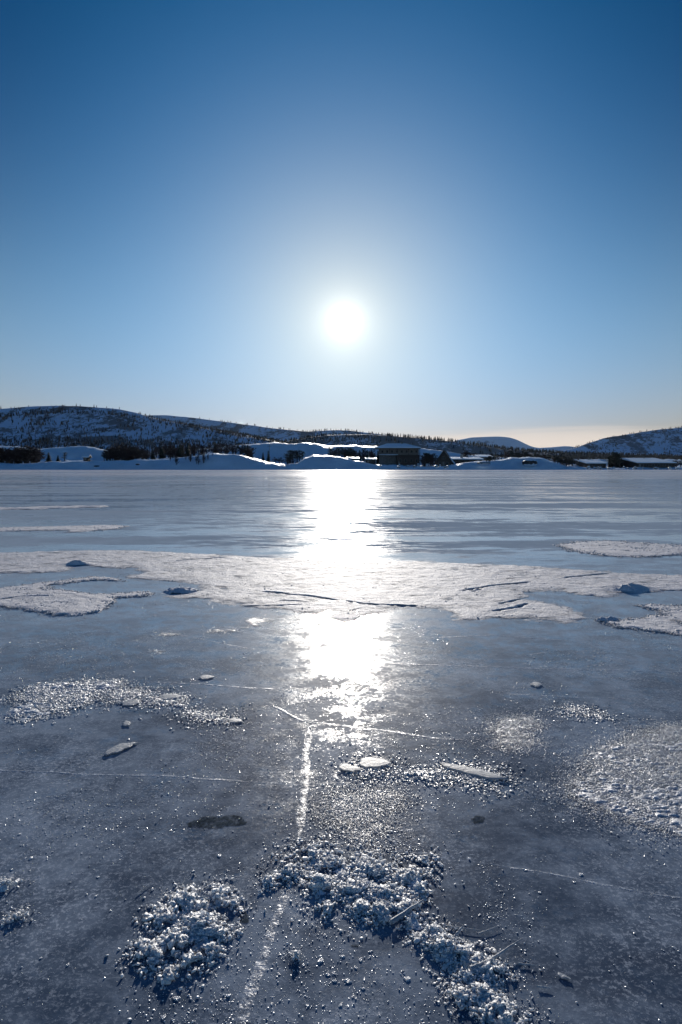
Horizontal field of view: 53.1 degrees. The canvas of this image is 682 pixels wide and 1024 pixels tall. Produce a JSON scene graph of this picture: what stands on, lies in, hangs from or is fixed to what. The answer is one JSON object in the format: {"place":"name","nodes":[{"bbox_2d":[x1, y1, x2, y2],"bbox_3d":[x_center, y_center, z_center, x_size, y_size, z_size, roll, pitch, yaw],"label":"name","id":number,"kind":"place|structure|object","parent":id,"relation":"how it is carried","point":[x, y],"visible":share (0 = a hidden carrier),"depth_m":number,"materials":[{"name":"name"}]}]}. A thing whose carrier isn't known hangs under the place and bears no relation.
{"place":"outdoors","nodes":[
{"label":"outdoors","id":0,"kind":"place"},
{"bbox_2d":[148,415,384,440],"bbox_3d":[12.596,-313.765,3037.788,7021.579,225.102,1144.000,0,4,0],"label":"hill","id":1,"kind":"structure","parent":0,"point":[277,434],"depth_m":2938.99,"materials":[{"name":"snow"}]},
{"bbox_2d":[199,417,388,434],"bbox_3d":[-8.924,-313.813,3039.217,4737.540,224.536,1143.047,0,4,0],"label":"woodland","id":2,"kind":"object","parent":1,"relation":"on","point":[307,430],"visible":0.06,"depth_m":2983.64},
{"bbox_2d":[0,406,604,458],"bbox_3d":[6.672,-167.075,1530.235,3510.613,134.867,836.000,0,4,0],"label":"hill","id":3,"kind":"structure","parent":0,"point":[8,426],"depth_m":1387.42,"materials":[{"name":"snow"}]},
{"bbox_2d":[0,404,681,459],"bbox_3d":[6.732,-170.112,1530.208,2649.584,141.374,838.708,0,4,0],"label":"woodland","id":4,"kind":"object","parent":3,"relation":"on","point":[258,437],"visible":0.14,"depth_m":1385.28,"materials":[{"name":"plant"}]},
{"bbox_2d":[0,470,681,1023],"bbox_3d":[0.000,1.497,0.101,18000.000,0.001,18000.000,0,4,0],"label":"ice","id":5,"kind":"structure","parent":0,"point":[600,932],"depth_m":3.65,"materials":[{"name":"ice"}]},
{"bbox_2d":[0,870,33,896],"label":"snow heap","id":6,"kind":"object","parent":5,"relation":"on","point":[4,884],"visible":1,"depth_m":2.44,"materials":[{"name":"snow"}]},
{"bbox_2d":[0,903,34,940],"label":"snow heap","id":7,"kind":"object","parent":5,"relation":"on","point":[17,916],"visible":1,"depth_m":2.26,"materials":[{"name":"snow"}]},
{"bbox_2d":[0,505,108,509],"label":"snow patch","id":8,"kind":"object","parent":5,"relation":"on","point":[44,507],"visible":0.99,"depth_m":24.38,"materials":[{"name":"snow"}]},
{"bbox_2d":[0,524,123,532],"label":"snow patch","id":9,"kind":"object","parent":5,"relation":"on","point":[80,528],"visible":1,"depth_m":16.29,"materials":[{"name":"snow"}]},
{"bbox_2d":[0,673,150,728],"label":"frost crust","id":10,"kind":"object","parent":5,"relation":"on","point":[43,697],"visible":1,"depth_m":4.43},
{"bbox_2d":[0,576,155,615],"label":"snow patch","id":11,"kind":"object","parent":5,"relation":"on","point":[37,597],"visible":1,"depth_m":7.67,"materials":[{"name":"snow"}]},
{"bbox_2d":[2,770,237,781],"bbox_3d":[-1.132,1.278,3.328,1.484,0.003,0.072,0,4,5],"label":"ice crack","id":12,"kind":"object","parent":5,"relation":"on","point":[121,775],"visible":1,"depth_m":3.31,"materials":[{"name":"white"}]},
{"bbox_2d":[105,742,136,755],"bbox_3d":[-1.176,1.252,3.621,0.084,0.008,0.201,2,4,24],"label":"ice slab","id":13,"kind":"object","parent":5,"relation":"on","point":[120,747],"depth_m":3.62,"materials":[{"name":"ice"}]},
{"bbox_2d":[122,720,130,725],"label":"ice slab","id":14,"kind":"object","parent":5,"relation":"on","point":[126,723],"depth_m":3.96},
{"bbox_2d":[121,699,139,705],"bbox_3d":[-1.333,1.206,4.325,0.133,0.006,0.122,0,4,0],"label":"ice slab","id":15,"kind":"object","parent":5,"relation":"on","point":[129,702],"depth_m":4.31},
{"bbox_2d":[6,679,270,688],"bbox_3d":[-1.568,1.183,4.740,2.397,0.004,0.118,0,4,5],"label":"ice crack","id":16,"kind":"object","parent":5,"relation":"on","point":[175,682],"visible":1,"depth_m":4.70,"materials":[{"name":"white"}]},
{"bbox_2d":[75,866,265,997],"bbox_3d":[-0.525,1.340,2.205,0.575,0.043,0.733,1,4,16],"label":"snow heap","id":17,"kind":"object","parent":5,"relation":"on","point":[195,921],"visible":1,"depth_m":2.18,"materials":[{"name":"snow"}]},
{"bbox_2d":[81,682,261,734],"bbox_3d":[-1.071,1.208,4.330,1.442,0.018,0.753,2,4,24],"label":"frost crust","id":18,"kind":"object","parent":5,"relation":"on","point":[123,694],"visible":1,"depth_m":4.32},
{"bbox_2d":[158,694,184,699],"bbox_3d":[-1.098,1.197,4.431,0.176,0.009,0.115,0,3,0],"label":"ice slab","id":19,"kind":"object","parent":5,"relation":"on","point":[169,696],"depth_m":4.42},
{"bbox_2d":[163,587,198,593],"bbox_3d":[-1.916,0.928,8.176,0.400,0.060,0.304,0,4,0],"label":"snow hummock","id":20,"kind":"object","parent":5,"relation":"on","point":[183,590],"visible":0.99,"depth_m":8.10,"materials":[{"name":"snow"}]},
{"bbox_2d":[199,675,213,679],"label":"ice slab","id":21,"kind":"object","parent":5,"relation":"on","point":[202,677],"depth_m":4.83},
{"bbox_2d":[146,615,278,655],"bbox_3d":[-1.254,1.086,6.171,1.053,0.011,1.990,3,5,35],"label":"frost crust","id":22,"kind":"object","parent":5,"relation":"on","point":[255,619],"visible":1,"depth_m":6.23},
{"bbox_2d":[188,815,246,828],"bbox_3d":[-0.522,1.308,2.883,0.254,0.001,0.116,0,4,0],"label":"dark ice spot","id":23,"kind":"object","parent":5,"relation":"on","point":[227,823],"visible":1,"depth_m":2.88,"materials":[{"name":"ice"}]},
{"bbox_2d":[227,718,242,722],"bbox_3d":[-0.622,1.227,4.017,0.102,0.007,0.069,2,4,23],"label":"ice slab","id":24,"kind":"object","parent":5,"relation":"on","point":[233,720],"depth_m":4.01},
{"bbox_2d":[239,911,248,922],"bbox_3d":[-0.323,1.349,2.273,0.038,0.001,0.060,0,4,0],"label":"dark ice spot","id":25,"kind":"object","parent":5,"relation":"on","point":[244,920],"visible":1,"depth_m":2.26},
{"bbox_2d":[226,879,292,1023],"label":"ice crack","id":26,"kind":"object","parent":5,"relation":"on","point":[266,951],"visible":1,"depth_m":2.06,"materials":[{"name":"white"}]},
{"bbox_2d":[284,948,309,969],"bbox_3d":[-0.136,1.354,2.100,0.109,0.023,0.095,-2,4,-28],"label":"snow heap","id":27,"kind":"object","parent":5,"relation":"on","point":[296,955],"visible":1,"depth_m":2.09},
{"bbox_2d":[291,727,311,839],"bbox_3d":[-0.172,1.277,3.346,0.125,0.004,1.214,0,4,0],"label":"ice crack","id":28,"kind":"object","parent":5,"relation":"on","point":[303,800],"visible":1,"depth_m":3.25,"materials":[{"name":"white"}]},
{"bbox_2d":[0,550,681,622],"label":"snow patch","id":29,"kind":"object","parent":5,"relation":"on","point":[362,587],"visible":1,"depth_m":8.89,"materials":[{"name":"snow"}]},
{"bbox_2d":[616,584,636,590],"bbox_3d":[3.442,0.916,8.229,0.270,0.089,0.164,0,4,0],"label":"snow hummock","id":30,"kind":"object","parent":29,"relation":"on","point":[626,587],"visible":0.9,"depth_m":8.19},
{"bbox_2d":[0,566,681,1023],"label":"ice grains","id":31,"kind":"object","parent":5,"relation":"on","point":[320,820],"visible":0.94,"depth_m":3.03},
{"bbox_2d":[339,763,362,771],"bbox_3d":[0.045,1.268,3.380,0.118,0.007,0.073,2,4,30],"label":"ice slab","id":32,"kind":"object","parent":5,"relation":"on","point":[346,767],"depth_m":3.37,"materials":[{"name":"ice"}]},
{"bbox_2d":[272,773,443,862],"bbox_3d":[0.091,1.305,2.931,0.846,0.011,0.973,0,4,0],"label":"frost crust","id":33,"kind":"object","parent":5,"relation":"on","point":[351,807],"visible":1,"depth_m":2.98},
{"bbox_2d":[249,813,476,945],"bbox_3d":[0.070,1.320,2.517,0.919,0.040,0.840,2,4,26],"label":"snow heap","id":34,"kind":"object","parent":5,"relation":"on","point":[383,899],"visible":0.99,"depth_m":2.46,"materials":[{"name":"snow"}]},
{"bbox_2d":[390,899,423,923],"bbox_3d":[0.226,1.335,2.283,0.157,0.016,0.015,-3,5,-40],"label":"ice needle","id":35,"kind":"object","parent":34,"relation":"on","point":[396,918],"visible":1,"depth_m":2.26,"materials":[{"name":"ice"}]},
{"bbox_2d":[358,757,390,767],"bbox_3d":[0.161,1.262,3.447,0.154,0.010,0.131,-2,4,-25],"label":"ice slab","id":36,"kind":"object","parent":5,"relation":"on","point":[369,762],"depth_m":3.43,"materials":[{"name":"ice"}]},
{"bbox_2d":[334,724,461,739],"bbox_3d":[0.279,1.242,3.859,0.930,0.004,0.090,1,4,18],"label":"ice crack","id":37,"kind":"object","parent":5,"relation":"on","point":[393,732],"visible":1,"depth_m":3.85,"materials":[{"name":"white"}]},
{"bbox_2d":[308,741,534,803],"bbox_3d":[0.416,1.273,3.364,1.231,0.017,0.797,0,4,0],"label":"frost crust","id":38,"kind":"object","parent":5,"relation":"on","point":[438,773],"visible":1,"depth_m":3.31},
{"bbox_2d":[443,925,477,929],"bbox_3d":[0.394,1.349,2.213,0.126,0.004,0.004,1,4,11],"label":"ice needle","id":39,"kind":"object","parent":5,"relation":"on","point":[458,927],"visible":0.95,"depth_m":2.22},
{"bbox_2d":[392,907,555,1023],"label":"snow heap","id":40,"kind":"object","parent":5,"relation":"on","point":[487,999],"visible":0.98,"depth_m":2.01,"materials":[{"name":"snow"}]},
{"bbox_2d":[453,925,463,938],"bbox_3d":[0.374,1.338,2.172,0.052,0.023,0.009,-3,5,-42],"label":"ice needle","id":41,"kind":"object","parent":40,"relation":"on","point":[456,934],"visible":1,"depth_m":2.17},
{"bbox_2d":[469,958,494,970],"bbox_3d":[0.424,1.351,2.038,0.086,0.016,0.014,-1,4,-21],"label":"ice needle","id":42,"kind":"object","parent":40,"relation":"on","point":[473,966],"visible":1,"depth_m":2.03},
{"bbox_2d":[439,762,509,779],"bbox_3d":[0.643,1.270,3.342,0.368,0.013,0.072,2,4,31],"label":"ice slab","id":43,"kind":"object","parent":5,"relation":"on","point":[476,772],"depth_m":3.33,"materials":[{"name":"ice"}]},
{"bbox_2d":[471,815,484,823],"bbox_3d":[0.582,1.306,2.901,0.054,0.001,0.075,3,5,40],"label":"dark ice spot","id":44,"kind":"object","parent":5,"relation":"on","point":[478,820],"visible":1,"depth_m":2.90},
{"bbox_2d":[325,660,679,672],"bbox_3d":[1.338,1.159,5.103,3.124,0.004,0.095,0,4,7],"label":"ice crack","id":45,"kind":"object","parent":5,"relation":"on","point":[524,668],"visible":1,"depth_m":5.07,"materials":[{"name":"white"}]},
{"bbox_2d":[491,938,521,957],"bbox_3d":[0.509,1.349,2.104,0.160,0.008,0.008,-3,5,-37],"label":"ice needle","id":46,"kind":"object","parent":5,"relation":"on","point":[502,951],"visible":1,"depth_m":2.10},
{"bbox_2d":[453,708,571,765],"bbox_3d":[0.980,1.242,3.864,0.891,0.012,0.965,0,4,0],"label":"frost crust","id":47,"kind":"object","parent":5,"relation":"on","point":[513,723],"visible":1,"depth_m":3.86},
{"bbox_2d":[530,682,541,686],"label":"ice slab","id":48,"kind":"object","parent":5,"relation":"on","point":[536,684],"depth_m":4.67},
{"bbox_2d":[557,972,570,979],"bbox_3d":[0.655,1.364,2.003,0.042,0.004,0.019,3,5,34],"label":"ice slab","id":49,"kind":"object","parent":5,"relation":"on","point":[561,975],"depth_m":2.00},
{"bbox_2d":[521,701,639,729],"bbox_3d":[1.446,1.221,4.157,0.668,0.014,0.659,0,4,0],"label":"frost crust","id":50,"kind":"object","parent":5,"relation":"on","point":[574,710],"visible":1,"depth_m":4.15},
{"bbox_2d":[512,868,673,896],"bbox_3d":[0.893,1.336,2.469,0.769,0.002,0.051,1,4,18],"label":"ice crack","id":51,"kind":"object","parent":5,"relation":"on","point":[587,880],"visible":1,"depth_m":2.47,"materials":[{"name":"white"}]},
{"bbox_2d":[527,715,681,860],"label":"frost crust","id":52,"kind":"object","parent":5,"relation":"on","point":[661,807],"visible":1,"depth_m":3.25},
{"bbox_2d":[552,540,681,557],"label":"snow patch","id":53,"kind":"object","parent":5,"relation":"on","point":[622,548],"visible":1,"depth_m":12.30,"materials":[{"name":"snow"}]},
{"bbox_2d":[598,603,681,634],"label":"snow patch","id":54,"kind":"object","parent":5,"relation":"on","point":[659,623],"visible":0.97,"depth_m":6.54,"materials":[{"name":"snow"}]},
{"bbox_2d":[595,617,608,620],"bbox_3d":[2.536,1.039,6.635,0.120,0.031,0.102,0,4,0],"label":"snow hummock","id":55,"kind":"object","parent":54,"relation":"on","point":[600,619],"visible":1,"depth_m":6.61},
{"bbox_2d":[606,616,617,620],"bbox_3d":[2.640,1.035,6.653,0.133,0.039,0.102,0,4,0],"label":"snow hummock","id":56,"kind":"object","parent":54,"relation":"on","point":[610,618],"visible":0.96,"depth_m":6.63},
{"bbox_2d":[0,442,681,469],"bbox_3d":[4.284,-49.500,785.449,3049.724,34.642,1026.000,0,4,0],"label":"shore","id":57,"kind":"structure","parent":0,"point":[317,457],"depth_m":293.13,"materials":[{"name":"snow"}]},
{"bbox_2d":[0,450,13,462],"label":"birch tree","id":58,"kind":"object","parent":57,"relation":"on","point":[6,456],"visible":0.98,"depth_m":305.89,"materials":[{"name":"brown plant"}]},
{"bbox_2d":[8,450,19,463],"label":"birch tree","id":59,"kind":"object","parent":57,"relation":"on","point":[12,457],"visible":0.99,"depth_m":305.85,"materials":[{"name":"brown plant"}]},
{"bbox_2d":[8,447,25,463],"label":"birch tree","id":60,"kind":"object","parent":57,"relation":"on","point":[19,459],"visible":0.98,"depth_m":306.33,"materials":[{"name":"brown plant"}]},
{"bbox_2d":[10,446,25,462],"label":"birch tree","id":61,"kind":"object","parent":57,"relation":"on","point":[21,454],"visible":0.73,"depth_m":308.78,"materials":[{"name":"brown plant"}]},
{"bbox_2d":[23,449,32,462],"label":"birch tree","id":62,"kind":"object","parent":57,"relation":"on","point":[28,451],"visible":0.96,"depth_m":306.82,"materials":[{"name":"brown plant"}]},
{"bbox_2d":[29,447,37,462],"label":"birch tree","id":63,"kind":"object","parent":57,"relation":"on","point":[32,461],"visible":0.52,"depth_m":312.06,"materials":[{"name":"brown plant"}]},
{"bbox_2d":[31,448,42,462],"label":"birch tree","id":64,"kind":"object","parent":57,"relation":"on","point":[38,457],"visible":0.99,"depth_m":303.81,"materials":[{"name":"brown plant"}]},
{"bbox_2d":[32,447,42,462],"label":"birch tree","id":65,"kind":"object","parent":57,"relation":"on","point":[36,455],"visible":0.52,"depth_m":312.49,"materials":[{"name":"brown plant"}]},
{"bbox_2d":[45,452,51,461],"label":"spruce tree","id":66,"kind":"object","parent":57,"relation":"on","point":[47,459],"visible":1,"depth_m":303.68,"materials":[{"name":"green plant"}]},
{"bbox_2d":[82,454,91,460],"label":"hut","id":67,"kind":"object","parent":57,"relation":"on","point":[86,457],"visible":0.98,"depth_m":305.14,"materials":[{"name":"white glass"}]},
{"bbox_2d":[101,450,107,460],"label":"pine tree","id":68,"kind":"object","parent":57,"relation":"on","point":[103,455],"visible":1,"depth_m":304.94,"materials":[{"name":"green plant"}]},
{"bbox_2d":[106,448,115,460],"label":"birch tree","id":69,"kind":"object","parent":57,"relation":"on","point":[113,455],"visible":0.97,"depth_m":315.92,"materials":[{"name":"brown plant"}]},
{"bbox_2d":[116,446,127,459],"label":"birch tree","id":70,"kind":"object","parent":57,"relation":"on","point":[120,453],"visible":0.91,"depth_m":310.01,"materials":[{"name":"brown plant"}]},
{"bbox_2d":[118,447,130,460],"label":"birch tree","id":71,"kind":"object","parent":57,"relation":"on","point":[125,453],"visible":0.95,"depth_m":309.93,"materials":[{"name":"brown plant"}]},
{"bbox_2d":[128,447,134,459],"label":"birch tree","id":72,"kind":"object","parent":57,"relation":"on","point":[132,450],"visible":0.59,"depth_m":320.54,"materials":[{"name":"brown plant"}]},
{"bbox_2d":[132,447,139,458],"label":"birch tree","id":73,"kind":"object","parent":57,"relation":"on","point":[135,449],"visible":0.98,"depth_m":313.23,"materials":[{"name":"brown plant"}]},
{"bbox_2d":[141,449,150,458],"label":"birch tree","id":74,"kind":"object","parent":57,"relation":"on","point":[147,456],"visible":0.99,"depth_m":309.57,"materials":[{"name":"brown plant"}]},
{"bbox_2d":[150,449,156,459],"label":"spruce tree","id":75,"kind":"object","parent":57,"relation":"on","point":[152,457],"visible":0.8,"depth_m":335.99,"materials":[{"name":"green plant"}]},
{"bbox_2d":[152,446,158,456],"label":"birch tree","id":76,"kind":"object","parent":57,"relation":"on","point":[156,449],"visible":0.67,"depth_m":362.18,"materials":[{"name":"brown plant"}]},
{"bbox_2d":[158,444,164,458],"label":"spruce tree","id":77,"kind":"object","parent":57,"relation":"on","point":[161,451],"visible":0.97,"depth_m":337.98,"materials":[{"name":"green plant"}]},
{"bbox_2d":[165,445,172,457],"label":"birch tree","id":78,"kind":"object","parent":57,"relation":"on","point":[167,453],"visible":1,"depth_m":335.56,"materials":[{"name":"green plant"}]},
{"bbox_2d":[165,444,177,457],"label":"birch tree","id":79,"kind":"object","parent":57,"relation":"on","point":[173,450],"visible":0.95,"depth_m":337.33,"materials":[{"name":"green plant"}]},
{"bbox_2d":[177,445,182,456],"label":"spruce tree","id":80,"kind":"object","parent":57,"relation":"on","point":[179,452],"visible":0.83,"depth_m":333.81,"materials":[{"name":"green plant"}]},
{"bbox_2d":[183,442,190,456],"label":"spruce tree","id":81,"kind":"object","parent":57,"relation":"on","point":[187,451],"visible":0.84,"depth_m":333.14,"materials":[{"name":"green plant"}]},
{"bbox_2d":[190,444,196,455],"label":"birch tree","id":82,"kind":"object","parent":57,"relation":"on","point":[193,450],"visible":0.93,"depth_m":352.08,"materials":[{"name":"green plant"}]},
{"bbox_2d":[195,445,203,454],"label":"birch tree","id":83,"kind":"object","parent":57,"relation":"on","point":[200,450],"visible":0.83,"depth_m":344.84,"materials":[{"name":"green plant"}]},
{"bbox_2d":[200,446,209,453],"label":"birch tree","id":84,"kind":"object","parent":57,"relation":"on","point":[206,451],"visible":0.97,"depth_m":336.72,"materials":[{"name":"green plant"}]},
{"bbox_2d":[229,443,236,453],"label":"birch tree","id":85,"kind":"object","parent":57,"relation":"on","point":[232,449],"visible":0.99,"depth_m":336.98,"materials":[{"name":"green plant"}]},
{"bbox_2d":[244,445,253,456],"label":"spruce tree","id":86,"kind":"object","parent":57,"relation":"on","point":[247,446],"visible":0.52,"depth_m":348.94,"materials":[{"name":"green plant"}]},
{"bbox_2d":[245,446,255,457],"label":"birch tree","id":87,"kind":"object","parent":57,"relation":"on","point":[250,448],"visible":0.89,"depth_m":337.25,"materials":[{"name":"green plant"}]},
{"bbox_2d":[287,450,292,462],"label":"pine tree","id":88,"kind":"object","parent":57,"relation":"on","point":[290,455],"visible":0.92,"depth_m":314.32,"materials":[{"name":"green plant"}]},
{"bbox_2d":[294,450,299,462],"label":"pine tree","id":89,"kind":"object","parent":57,"relation":"on","point":[296,452],"visible":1,"depth_m":318.75,"materials":[{"name":"green plant"}]},
{"bbox_2d":[346,457,359,460],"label":"shed","id":90,"kind":"structure","parent":57,"relation":"on","point":[354,458],"depth_m":304.12,"materials":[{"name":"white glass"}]},
{"bbox_2d":[359,448,366,460],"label":"birch tree","id":91,"kind":"object","parent":57,"relation":"on","point":[363,454],"visible":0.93,"depth_m":314.95,"materials":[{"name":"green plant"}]},
{"bbox_2d":[365,457,376,463],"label":"shed","id":92,"kind":"structure","parent":57,"relation":"on","point":[370,460],"depth_m":303.18,"materials":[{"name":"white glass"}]},
{"bbox_2d":[374,441,420,465],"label":"lodge","id":93,"kind":"structure","parent":57,"relation":"on","point":[403,454],"depth_m":321.96,"materials":[{"name":"wood"}]},
{"bbox_2d":[419,455,426,466],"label":"birch tree","id":94,"kind":"object","parent":57,"relation":"on","point":[424,461],"visible":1,"depth_m":307.35,"materials":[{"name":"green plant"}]},
{"bbox_2d":[426,455,434,465],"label":"birch tree","id":95,"kind":"object","parent":57,"relation":"on","point":[430,462],"visible":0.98,"depth_m":305.52,"materials":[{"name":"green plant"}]},
{"bbox_2d":[434,450,454,466],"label":"steep roofed house","id":96,"kind":"structure","parent":57,"relation":"on","point":[444,458],"depth_m":305.14,"materials":[{"name":"brown wood"}]},
{"bbox_2d":[451,456,483,463],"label":"shed","id":97,"kind":"structure","parent":57,"relation":"on","point":[456,460],"depth_m":314.15,"materials":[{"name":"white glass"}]},
{"bbox_2d":[468,455,492,460],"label":"shed","id":98,"kind":"structure","parent":57,"relation":"on","point":[483,456],"depth_m":329.04,"materials":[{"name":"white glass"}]},
{"bbox_2d":[477,461,489,464],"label":"boulder","id":99,"kind":"object","parent":57,"relation":"on","point":[483,463],"visible":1,"depth_m":285.59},
{"bbox_2d":[522,459,536,466],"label":"boulder","id":100,"kind":"object","parent":57,"relation":"on","point":[529,463],"visible":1,"depth_m":285.43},
{"bbox_2d":[574,458,607,467],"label":"cabin","id":101,"kind":"object","parent":57,"relation":"on","point":[591,463],"visible":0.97,"depth_m":301.00,"materials":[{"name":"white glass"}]},
{"bbox_2d":[608,453,617,467],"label":"spruce tree","id":102,"kind":"object","parent":57,"relation":"on","point":[612,464],"visible":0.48,"depth_m":311.06,"materials":[{"name":"green plant"}]},
{"bbox_2d":[609,452,619,466],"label":"pine tree","id":103,"kind":"object","parent":57,"relation":"on","point":[615,458],"visible":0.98,"depth_m":303.97,"materials":[{"name":"green plant"}]},
{"bbox_2d":[610,452,622,467],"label":"pine tree","id":104,"kind":"object","parent":57,"relation":"on","point":[612,458],"visible":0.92,"depth_m":303.97,"materials":[{"name":"green plant"}]},
{"bbox_2d":[616,457,623,467],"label":"pine tree","id":105,"kind":"object","parent":57,"relation":"on","point":[618,463],"visible":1,"depth_m":301.33,"materials":[{"name":"green plant"}]},
{"bbox_2d":[620,457,676,467],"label":"cabin","id":106,"kind":"object","parent":57,"relation":"on","point":[645,462],"visible":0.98,"depth_m":299.80,"materials":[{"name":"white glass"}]},
{"bbox_2d":[0,0,681,447],"label":"sky","id":107,"kind":"structure","parent":0,"point":[455,219],"materials":[{"name":"blue"}]},
{"bbox_2d":[286,434,583,455],"bbox_3d":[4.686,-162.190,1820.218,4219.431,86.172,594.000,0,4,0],"label":"hill","id":108,"kind":"structure","parent":0,"point":[440,445],"depth_m":1747.08,"materials":[{"name":"snow"}]},
{"bbox_2d":[285,432,681,456],"bbox_3d":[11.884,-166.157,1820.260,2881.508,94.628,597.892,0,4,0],"label":"woodland","id":109,"kind":"object","parent":108,"relation":"on","point":[451,440],"visible":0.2,"depth_m":1776.10,"materials":[{"name":"plant"}]},
{"bbox_2d":[454,437,574,451],"bbox_3d":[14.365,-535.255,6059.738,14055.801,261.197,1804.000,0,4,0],"label":"mountain","id":110,"kind":"structure","parent":0,"point":[506,442],"depth_m":5861.93,"materials":[{"name":"snow"}]},
{"bbox_2d":[562,427,681,455],"bbox_3d":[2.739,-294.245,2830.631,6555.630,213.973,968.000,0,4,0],"label":"hill","id":111,"kind":"structure","parent":0,"point":[647,442],"depth_m":2682.83,"materials":[{"name":"snow"}]},
{"bbox_2d":[572,426,681,453],"bbox_3d":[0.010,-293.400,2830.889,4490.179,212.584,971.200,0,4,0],"label":"woodland","id":112,"kind":"object","parent":111,"relation":"on","point":[630,433],"visible":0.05,"depth_m":2726.81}
]}

